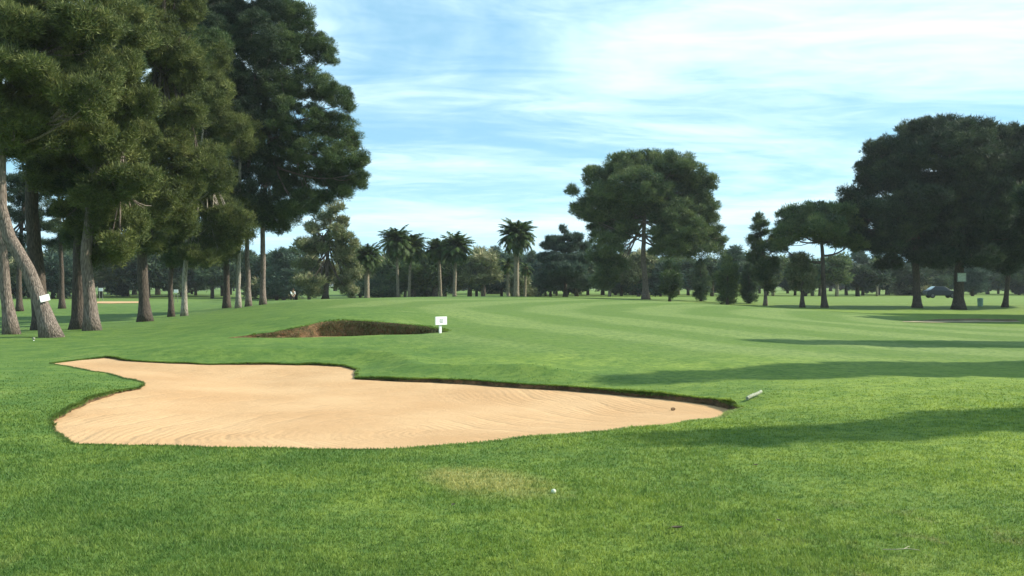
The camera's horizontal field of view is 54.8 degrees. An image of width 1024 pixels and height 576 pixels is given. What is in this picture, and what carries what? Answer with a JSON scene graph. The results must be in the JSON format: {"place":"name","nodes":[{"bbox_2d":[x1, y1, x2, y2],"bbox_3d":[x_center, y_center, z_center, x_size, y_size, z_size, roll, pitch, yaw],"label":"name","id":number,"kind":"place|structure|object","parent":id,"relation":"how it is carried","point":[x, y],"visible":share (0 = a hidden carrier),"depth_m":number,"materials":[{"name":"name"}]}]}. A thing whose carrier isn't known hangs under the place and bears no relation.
{"place":"outdoors","nodes":[
{"label":"outdoors","id":0,"kind":"place"},
{"bbox_2d":[229,320,437,337],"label":"sand bunker","id":1,"kind":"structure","parent":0,"point":[313,328],"depth_m":28.90,"materials":[{"name":"soil"}]},
{"bbox_2d":[255,321,445,337],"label":"dry grass","id":2,"kind":"structure","parent":1,"relation":"on","point":[404,328],"depth_m":28.87,"materials":[{"name":"brown plant"}]},
{"bbox_2d":[54,358,729,448],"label":"bunker sand","id":3,"kind":"structure","parent":0,"point":[315,406],"depth_m":14.88,"materials":[{"name":"beige sand"}]},
{"bbox_2d":[52,357,735,429],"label":"bunker edge","id":4,"kind":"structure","parent":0,"point":[712,402],"depth_m":17.57,"materials":[{"name":"soil"}]},
{"bbox_2d":[0,286,1023,575],"bbox_3d":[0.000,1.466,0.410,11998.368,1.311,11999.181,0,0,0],"label":"fairway","id":5,"kind":"structure","parent":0,"point":[630,340],"depth_m":19.09,"materials":[{"name":"green plant"}]},
{"bbox_2d":[9,253,44,290],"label":"background tree","id":6,"kind":"object","parent":5,"relation":"on","point":[14,267],"visible":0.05,"depth_m":126.67,"materials":[{"name":"green plant"}]},
{"bbox_2d":[10,264,48,297],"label":"background tree","id":7,"kind":"object","parent":5,"relation":"on","point":[13,290],"visible":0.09,"depth_m":133.89,"materials":[{"name":"green plant"}]},
{"bbox_2d":[6,166,61,310],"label":"pine tree","id":8,"kind":"object","parent":5,"relation":"on","point":[13,181],"visible":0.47,"depth_m":67.52,"materials":[{"name":"green plant"}]},
{"bbox_2d":[0,0,68,334],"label":"pine tree","id":9,"kind":"object","parent":5,"relation":"on","point":[10,324],"visible":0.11,"depth_m":34.34,"materials":[{"name":"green plant"}]},
{"bbox_2d":[22,250,72,298],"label":"background tree","id":10,"kind":"object","parent":5,"relation":"on","point":[51,263],"visible":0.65,"depth_m":127.15,"materials":[{"name":"green plant"}]},
{"bbox_2d":[39,189,72,308],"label":"pine tree","id":11,"kind":"object","parent":5,"relation":"on","point":[55,241],"visible":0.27,"depth_m":71.87,"materials":[{"name":"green plant"}]},
{"bbox_2d":[42,245,71,297],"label":"background tree","id":12,"kind":"object","parent":5,"relation":"on","point":[54,249],"visible":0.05,"depth_m":130.96,"materials":[{"name":"green plant"}]},
{"bbox_2d":[0,0,132,337],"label":"pine tree","id":13,"kind":"object","parent":5,"relation":"on","point":[47,103],"visible":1,"depth_m":31.56,"materials":[{"name":"green plant"}]},
{"bbox_2d":[8,2,150,329],"bbox_3d":[-17.626,-6.186,38.965,6.911,16.000,8.837,0,0,-35],"label":"pine tree","id":14,"kind":"object","parent":5,"relation":"on","point":[36,171],"visible":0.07,"depth_m":38.71,"materials":[{"name":"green plant"}]},
{"bbox_2d":[70,239,130,297],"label":"background tree","id":15,"kind":"object","parent":5,"relation":"on","point":[99,275],"visible":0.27,"depth_m":138.03,"materials":[{"name":"green plant"}]},
{"bbox_2d":[49,0,157,329],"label":"pine tree","id":16,"kind":"object","parent":5,"relation":"on","point":[68,181],"visible":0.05,"depth_m":38.35,"materials":[{"name":"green plant"}]},
{"bbox_2d":[47,0,166,330],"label":"pine tree","id":17,"kind":"object","parent":5,"relation":"on","point":[121,173],"visible":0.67,"depth_m":36.20,"materials":[{"name":"green plant"}]},
{"bbox_2d":[97,301,138,302],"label":"distant bunker sand","id":18,"kind":"structure","parent":5,"relation":"on","point":[118,302],"depth_m":96.66,"materials":[{"name":"sand"}]},
{"bbox_2d":[102,279,137,296],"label":"background tree","id":19,"kind":"object","parent":5,"relation":"on","point":[118,290],"visible":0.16,"depth_m":146.75,"materials":[{"name":"green plant"}]},
{"bbox_2d":[103,252,190,297],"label":"background tree","id":20,"kind":"object","parent":5,"relation":"on","point":[157,275],"visible":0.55,"depth_m":137.79,"materials":[{"name":"green plant"}]},
{"bbox_2d":[123,0,219,321],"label":"pine tree","id":21,"kind":"object","parent":5,"relation":"on","point":[175,62],"visible":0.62,"depth_m":45.12,"materials":[{"name":"green plant"}]},
{"bbox_2d":[156,269,188,292],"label":"background tree","id":22,"kind":"object","parent":5,"relation":"on","point":[178,287],"visible":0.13,"depth_m":142.68,"materials":[{"name":"green plant"}]},
{"bbox_2d":[150,266,206,295],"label":"background tree","id":23,"kind":"object","parent":5,"relation":"on","point":[191,273],"visible":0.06,"depth_m":152.29,"materials":[{"name":"green plant"}]},
{"bbox_2d":[173,286,210,293],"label":"background tree","id":24,"kind":"object","parent":5,"relation":"on","point":[191,290],"visible":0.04,"depth_m":172.91,"materials":[{"name":"green plant"}]},
{"bbox_2d":[158,24,233,316],"bbox_3d":[-17.882,-6.445,55.127,5.233,16.348,6.231,0,0,0],"label":"pine tree","id":25,"kind":"object","parent":5,"relation":"on","point":[215,33],"visible":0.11,"depth_m":54.37,"materials":[{"name":"green plant"}]},
{"bbox_2d":[187,277,208,294],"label":"background tree","id":26,"kind":"object","parent":5,"relation":"on","point":[195,289],"visible":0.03,"depth_m":157.89,"materials":[{"name":"green plant"}]},
{"bbox_2d":[149,0,266,307],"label":"pine tree","id":27,"kind":"object","parent":5,"relation":"on","point":[223,13],"visible":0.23,"depth_m":59.44,"materials":[{"name":"green plant"}]},
{"bbox_2d":[157,32,263,315],"bbox_3d":[-16.512,-6.498,53.592,5.642,16.309,7.067,0,0,-30],"label":"pine tree","id":28,"kind":"object","parent":5,"relation":"on","point":[231,219],"visible":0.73,"depth_m":53.53,"materials":[{"name":"green plant"}]},
{"bbox_2d":[193,260,241,297],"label":"background tree","id":29,"kind":"object","parent":5,"relation":"on","point":[211,276],"visible":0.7,"depth_m":135.49,"materials":[{"name":"green plant"}]},
{"bbox_2d":[182,113,268,307],"bbox_3d":[-17.407,-4.565,59.895,4.844,11.784,6.505,0,0,-28],"label":"pine tree","id":30,"kind":"object","parent":5,"relation":"on","point":[241,149],"visible":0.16,"depth_m":59.37,"materials":[{"name":"green plant"}]},
{"bbox_2d":[195,247,255,295],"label":"background tree","id":31,"kind":"object","parent":5,"relation":"on","point":[231,282],"visible":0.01,"depth_m":151.41,"materials":[{"name":"green plant"}]},
{"bbox_2d":[232,249,256,288],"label":"background tree","id":32,"kind":"object","parent":5,"relation":"on","point":[243,273],"visible":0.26,"depth_m":142.00,"materials":[{"name":"green plant"}]},
{"bbox_2d":[228,0,294,306],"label":"pine tree","id":33,"kind":"object","parent":5,"relation":"on","point":[254,17],"visible":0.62,"depth_m":59.81,"materials":[{"name":"green plant"}]},
{"bbox_2d":[249,249,277,279],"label":"background tree","id":34,"kind":"object","parent":5,"relation":"on","point":[255,261],"visible":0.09,"depth_m":134.96,"materials":[{"name":"green plant"}]},
{"bbox_2d":[241,268,303,298],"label":"background tree","id":35,"kind":"object","parent":5,"relation":"on","point":[255,285],"visible":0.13,"depth_m":133.77,"materials":[{"name":"green plant"}]},
{"bbox_2d":[257,260,289,299],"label":"background tree","id":36,"kind":"object","parent":5,"relation":"on","point":[276,297],"visible":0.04,"depth_m":126.89,"materials":[{"name":"green plant"}]},
{"bbox_2d":[257,246,310,299],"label":"background tree","id":37,"kind":"object","parent":5,"relation":"on","point":[282,271],"visible":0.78,"depth_m":119.51,"materials":[{"name":"green plant"}]},
{"bbox_2d":[288,246,310,299],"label":"background tree","id":38,"kind":"object","parent":5,"relation":"on","point":[297,254],"visible":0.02,"depth_m":127.92,"materials":[{"name":"green plant"}]},
{"bbox_2d":[240,0,372,304],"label":"pine tree","id":39,"kind":"object","parent":5,"relation":"on","point":[334,165],"visible":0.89,"depth_m":60.97,"materials":[{"name":"green plant"}]},
{"bbox_2d":[297,251,333,299],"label":"background tree","id":40,"kind":"object","parent":5,"relation":"on","point":[305,255],"visible":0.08,"depth_m":128.69,"materials":[{"name":"green plant"}]},
{"bbox_2d":[288,199,365,298],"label":"eucalyptus tree","id":41,"kind":"object","parent":5,"relation":"on","point":[336,238],"visible":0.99,"depth_m":85.69,"materials":[{"name":"green plant"}]},
{"bbox_2d":[329,249,375,297],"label":"background tree","id":42,"kind":"object","parent":5,"relation":"on","point":[359,279],"visible":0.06,"depth_m":123.67,"materials":[{"name":"green plant"}]},
{"bbox_2d":[351,242,385,297],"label":"palm tree","id":43,"kind":"object","parent":5,"relation":"on","point":[367,256],"visible":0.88,"depth_m":90.55,"materials":[{"name":"green plant"}]},
{"bbox_2d":[353,274,405,297],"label":"background tree","id":44,"kind":"object","parent":5,"relation":"on","point":[380,287],"visible":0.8,"depth_m":118.21,"materials":[{"name":"green plant"}]},
{"bbox_2d":[375,224,412,296],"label":"palm tree","id":45,"kind":"object","parent":5,"relation":"on","point":[395,244],"visible":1,"depth_m":94.38,"materials":[{"name":"green plant"}]},
{"bbox_2d":[369,256,448,296],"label":"background tree","id":46,"kind":"object","parent":5,"relation":"on","point":[379,270],"visible":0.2,"depth_m":119.43,"materials":[{"name":"green plant"}]},
{"bbox_2d":[402,233,427,296],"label":"palm tree","id":47,"kind":"object","parent":5,"relation":"on","point":[418,245],"visible":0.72,"depth_m":95.95,"materials":[{"name":"green plant"}]},
{"bbox_2d":[381,249,462,296],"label":"background tree","id":48,"kind":"object","parent":5,"relation":"on","point":[426,268],"visible":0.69,"depth_m":117.69,"materials":[{"name":"green plant"}]},
{"bbox_2d":[416,282,452,296],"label":"background tree","id":49,"kind":"object","parent":5,"relation":"on","point":[443,292],"visible":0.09,"depth_m":126.69,"materials":[{"name":"green plant"}]},
{"bbox_2d":[423,238,446,296],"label":"palm tree","id":50,"kind":"object","parent":5,"relation":"on","point":[433,253],"visible":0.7,"depth_m":96.49,"materials":[{"name":"green plant"}]},
{"bbox_2d":[435,317,446,332],"bbox_3d":[-1.907,1.046,26.377,0.371,0.559,0.072,0,0,-40],"label":"post sign","id":51,"kind":"object","parent":5,"relation":"on","point":[440,321],"visible":0.87,"depth_m":26.36,"materials":[{"name":"white paint"}]},
{"bbox_2d":[435,231,475,295],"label":"palm tree","id":52,"kind":"object","parent":5,"relation":"on","point":[457,245],"visible":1,"depth_m":94.46,"materials":[{"name":"green plant"}]},
{"bbox_2d":[451,262,471,295],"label":"background tree","id":53,"kind":"object","parent":5,"relation":"on","point":[469,292],"visible":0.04,"depth_m":132.97,"materials":[{"name":"plant"}]},
{"bbox_2d":[465,247,490,295],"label":"background tree","id":54,"kind":"object","parent":5,"relation":"on","point":[476,289],"visible":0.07,"depth_m":129.02,"materials":[{"name":"green plant"}]},
{"bbox_2d":[457,243,506,295],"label":"background tree","id":55,"kind":"object","parent":5,"relation":"on","point":[482,268],"visible":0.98,"depth_m":119.02,"materials":[{"name":"green plant"}]},
{"bbox_2d":[487,252,513,295],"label":"background tree","id":56,"kind":"object","parent":5,"relation":"on","point":[497,286],"visible":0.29,"depth_m":129.00,"materials":[{"name":"green plant"}]},
{"bbox_2d":[496,257,513,295],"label":"palm tree","id":57,"kind":"object","parent":5,"relation":"on","point":[507,266],"visible":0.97,"depth_m":96.32,"materials":[{"name":"green plant"}]},
{"bbox_2d":[0,318,1023,575],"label":"grass","id":58,"kind":"structure","parent":5,"relation":"on","point":[312,566],"depth_m":7.73,"materials":[{"name":"green plant"}]},
{"bbox_2d":[499,249,526,270],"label":"background tree","id":59,"kind":"object","parent":5,"relation":"on","point":[521,258],"visible":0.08,"depth_m":149.75,"materials":[{"name":"green plant"}]},
{"bbox_2d":[496,218,537,296],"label":"palm tree","id":60,"kind":"object","parent":5,"relation":"on","point":[518,238],"visible":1,"depth_m":93.43,"materials":[{"name":"green plant"}]},
{"bbox_2d":[503,272,539,296],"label":"background tree","id":61,"kind":"object","parent":5,"relation":"on","point":[531,291],"visible":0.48,"depth_m":119.57,"materials":[{"name":"green plant"}]},
{"bbox_2d":[519,261,534,296],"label":"palm tree","id":62,"kind":"object","parent":5,"relation":"on","point":[525,270],"visible":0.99,"depth_m":96.88,"materials":[{"name":"green plant"}]},
{"bbox_2d":[519,250,536,268],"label":"background tree","id":63,"kind":"object","parent":5,"relation":"on","point":[530,255],"visible":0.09,"depth_m":141.34,"materials":[{"name":"green plant"}]},
{"bbox_2d":[519,262,557,296],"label":"background tree","id":64,"kind":"object","parent":5,"relation":"on","point":[536,267],"visible":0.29,"depth_m":124.05,"materials":[{"name":"green plant"}]},
{"bbox_2d":[539,251,568,296],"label":"background tree","id":65,"kind":"object","parent":5,"relation":"on","point":[559,288],"visible":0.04,"depth_m":123.90,"materials":[{"name":"green plant"}]},
{"bbox_2d":[531,223,594,296],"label":"cedar tree","id":66,"kind":"object","parent":5,"relation":"on","point":[564,266],"visible":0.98,"depth_m":102.72,"materials":[{"name":"green plant"}]},
{"bbox_2d":[561,285,585,294],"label":"background tree","id":67,"kind":"object","parent":5,"relation":"on","point":[571,290],"visible":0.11,"depth_m":140.86,"materials":[{"name":"green plant"}]},
{"bbox_2d":[574,251,595,295],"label":"background tree","id":68,"kind":"object","parent":5,"relation":"on","point":[590,269],"visible":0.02,"depth_m":123.84,"materials":[{"name":"green plant"}]},
{"bbox_2d":[594,287,631,294],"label":"background tree","id":69,"kind":"object","parent":5,"relation":"on","point":[614,292],"visible":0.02,"depth_m":136.57,"materials":[{"name":"green plant"}]},
{"bbox_2d":[614,246,636,295],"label":"background tree","id":70,"kind":"object","parent":5,"relation":"on","point":[621,288],"visible":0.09,"depth_m":127.85,"materials":[{"name":"green plant"}]},
{"bbox_2d":[617,247,659,296],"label":"background tree","id":71,"kind":"object","parent":5,"relation":"on","point":[633,275],"visible":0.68,"depth_m":118.83,"materials":[{"name":"green plant"}]},
{"bbox_2d":[563,146,729,298],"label":"umbrella pine","id":72,"kind":"object","parent":5,"relation":"on","point":[667,193],"visible":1,"depth_m":86.58,"materials":[{"name":"green plant"}]},
{"bbox_2d":[633,261,690,296],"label":"background tree","id":73,"kind":"object","parent":5,"relation":"on","point":[654,282],"visible":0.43,"depth_m":118.59,"materials":[{"name":"green plant"}]},
{"bbox_2d":[657,259,685,300],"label":"young pine","id":74,"kind":"object","parent":5,"relation":"on","point":[671,284],"visible":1,"depth_m":83.31,"materials":[{"name":"green plant"}]},
{"bbox_2d":[657,257,690,288],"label":"background tree","id":75,"kind":"object","parent":5,"relation":"on","point":[675,261],"visible":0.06,"depth_m":136.00,"materials":[{"name":"plant"}]},
{"bbox_2d":[679,257,696,294],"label":"background tree","id":76,"kind":"object","parent":5,"relation":"on","point":[688,264],"visible":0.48,"depth_m":134.97,"materials":[{"name":"green plant"}]},
{"bbox_2d":[683,254,720,295],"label":"background tree","id":77,"kind":"object","parent":5,"relation":"on","point":[711,265],"visible":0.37,"depth_m":125.13,"materials":[{"name":"green plant"}]},
{"bbox_2d":[692,253,713,300],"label":"young pine","id":78,"kind":"object","parent":5,"relation":"on","point":[702,281],"visible":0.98,"depth_m":87.64,"materials":[{"name":"green plant"}]},
{"bbox_2d":[710,252,741,304],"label":"young pine","id":79,"kind":"object","parent":5,"relation":"on","point":[728,286],"visible":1,"depth_m":81.90,"materials":[{"name":"green plant"}]},
{"bbox_2d":[717,244,750,291],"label":"background tree","id":80,"kind":"object","parent":5,"relation":"on","point":[736,252],"visible":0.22,"depth_m":118.69,"materials":[{"name":"green plant"}]},
{"bbox_2d":[738,262,759,303],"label":"young pine","id":81,"kind":"object","parent":5,"relation":"on","point":[747,291],"visible":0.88,"depth_m":85.67,"materials":[{"name":"green plant"}]},
{"bbox_2d":[743,211,782,305],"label":"conifer tree","id":82,"kind":"object","parent":5,"relation":"on","point":[761,261],"visible":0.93,"depth_m":81.41,"materials":[{"name":"green plant"}]},
{"bbox_2d":[755,254,789,295],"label":"background tree","id":83,"kind":"object","parent":5,"relation":"on","point":[777,278],"visible":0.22,"depth_m":135.89,"materials":[{"name":"green plant"}]},
{"bbox_2d":[777,251,798,294],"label":"background tree","id":84,"kind":"object","parent":5,"relation":"on","point":[784,285],"visible":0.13,"depth_m":147.40,"materials":[{"name":"green plant"}]},
{"bbox_2d":[783,250,821,307],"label":"broadleaf tree","id":85,"kind":"object","parent":5,"relation":"on","point":[801,271],"visible":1,"depth_m":78.42,"materials":[{"name":"green plant"}]},
{"bbox_2d":[780,254,832,295],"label":"background tree","id":86,"kind":"object","parent":5,"relation":"on","point":[818,277],"visible":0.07,"depth_m":131.26,"materials":[{"name":"green plant"}]},
{"bbox_2d":[769,198,871,307],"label":"umbrella pine","id":87,"kind":"object","parent":5,"relation":"on","point":[821,223],"visible":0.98,"depth_m":78.40,"materials":[{"name":"green plant"}]},
{"bbox_2d":[820,250,855,295],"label":"background tree","id":88,"kind":"object","parent":5,"relation":"on","point":[841,264],"visible":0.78,"depth_m":131.97,"materials":[{"name":"green plant"}]},
{"bbox_2d":[843,250,872,295],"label":"background tree","id":89,"kind":"object","parent":5,"relation":"on","point":[861,257],"visible":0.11,"depth_m":151.05,"materials":[{"name":"green plant"}]},
{"bbox_2d":[845,261,897,295],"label":"background tree","id":90,"kind":"object","parent":5,"relation":"on","point":[866,277],"visible":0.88,"depth_m":136.24,"materials":[{"name":"green plant"}]},
{"bbox_2d":[867,255,891,294],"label":"background tree","id":91,"kind":"object","parent":5,"relation":"on","point":[884,288],"visible":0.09,"depth_m":162.68,"materials":[{"name":"green plant"}]},
{"bbox_2d":[834,116,958,307],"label":"umbrella pine","id":92,"kind":"object","parent":5,"relation":"on","point":[901,217],"visible":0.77,"depth_m":78.14,"materials":[{"name":"green plant"}]},
{"bbox_2d":[886,269,935,295],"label":"background tree","id":93,"kind":"object","parent":5,"relation":"on","point":[895,289],"visible":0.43,"depth_m":154.18,"materials":[{"name":"green plant"}]},
{"bbox_2d":[889,261,937,295],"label":"background tree","id":94,"kind":"object","parent":5,"relation":"on","point":[905,276],"visible":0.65,"depth_m":152.29,"materials":[{"name":"green plant"}]},
{"bbox_2d":[923,286,953,297],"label":"parked car","id":95,"kind":"object","parent":5,"relation":"on","point":[932,291],"visible":0.88,"depth_m":117.26,"materials":[{"name":"blue paint"}]},
{"bbox_2d":[930,273,952,288],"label":"background tree","id":96,"kind":"object","parent":5,"relation":"on","point":[943,281],"visible":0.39,"depth_m":160.82,"materials":[{"name":"green plant"}]},
{"bbox_2d":[930,264,954,288],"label":"background tree","id":97,"kind":"object","parent":5,"relation":"on","point":[949,271],"visible":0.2,"depth_m":163.30,"materials":[{"name":"green plant"}]},
{"bbox_2d":[902,320,1020,322],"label":"bunker sand","id":98,"kind":"structure","parent":5,"relation":"on","point":[961,321],"depth_m":49.29,"materials":[{"name":"beige sand"}]},
{"bbox_2d":[907,111,1023,309],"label":"umbrella pine","id":99,"kind":"object","parent":5,"relation":"on","point":[969,161],"visible":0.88,"depth_m":77.89,"materials":[{"name":"green plant"}]},
{"bbox_2d":[957,273,966,281],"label":"trunk board","id":100,"kind":"object","parent":99,"relation":"attached to","point":[961,277],"visible":1,"depth_m":79.97,"materials":[{"name":"white"}]},
{"bbox_2d":[916,319,1017,320],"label":"bunker soil","id":101,"kind":"structure","parent":5,"relation":"on","point":[974,319],"depth_m":51.72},
{"bbox_2d":[950,265,991,295],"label":"background tree","id":102,"kind":"object","parent":5,"relation":"on","point":[976,278],"visible":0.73,"depth_m":148.85,"materials":[{"name":"green plant"}]},
{"bbox_2d":[985,269,1001,293],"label":"background tree","id":103,"kind":"object","parent":5,"relation":"on","point":[994,277],"visible":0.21,"depth_m":184.26,"materials":[{"name":"green plant"}]},
{"bbox_2d":[982,119,1023,306],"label":"umbrella pine","id":104,"kind":"object","parent":5,"relation":"on","point":[1012,266],"visible":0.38,"depth_m":80.22,"materials":[{"name":"green plant"}]},
{"bbox_2d":[997,264,1023,287],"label":"background tree","id":105,"kind":"object","parent":5,"relation":"on","point":[1017,278],"visible":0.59,"depth_m":170.29,"materials":[{"name":"green plant"}]},
{"bbox_2d":[1002,281,1023,294],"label":"background tree","id":106,"kind":"object","parent":5,"relation":"on","point":[1019,290],"visible":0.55,"depth_m":175.43,"materials":[{"name":"green plant"}]},
{"bbox_2d":[1010,179,1023,209],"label":"pine tree","id":107,"kind":"object","parent":5,"relation":"on","point":[1018,192],"visible":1,"depth_m":62.70,"materials":[{"name":"green plant"}]},
{"bbox_2d":[4,0,1023,264],"label":"sky","id":108,"kind":"structure","parent":0,"point":[474,115],"materials":[{"name":"blue"}]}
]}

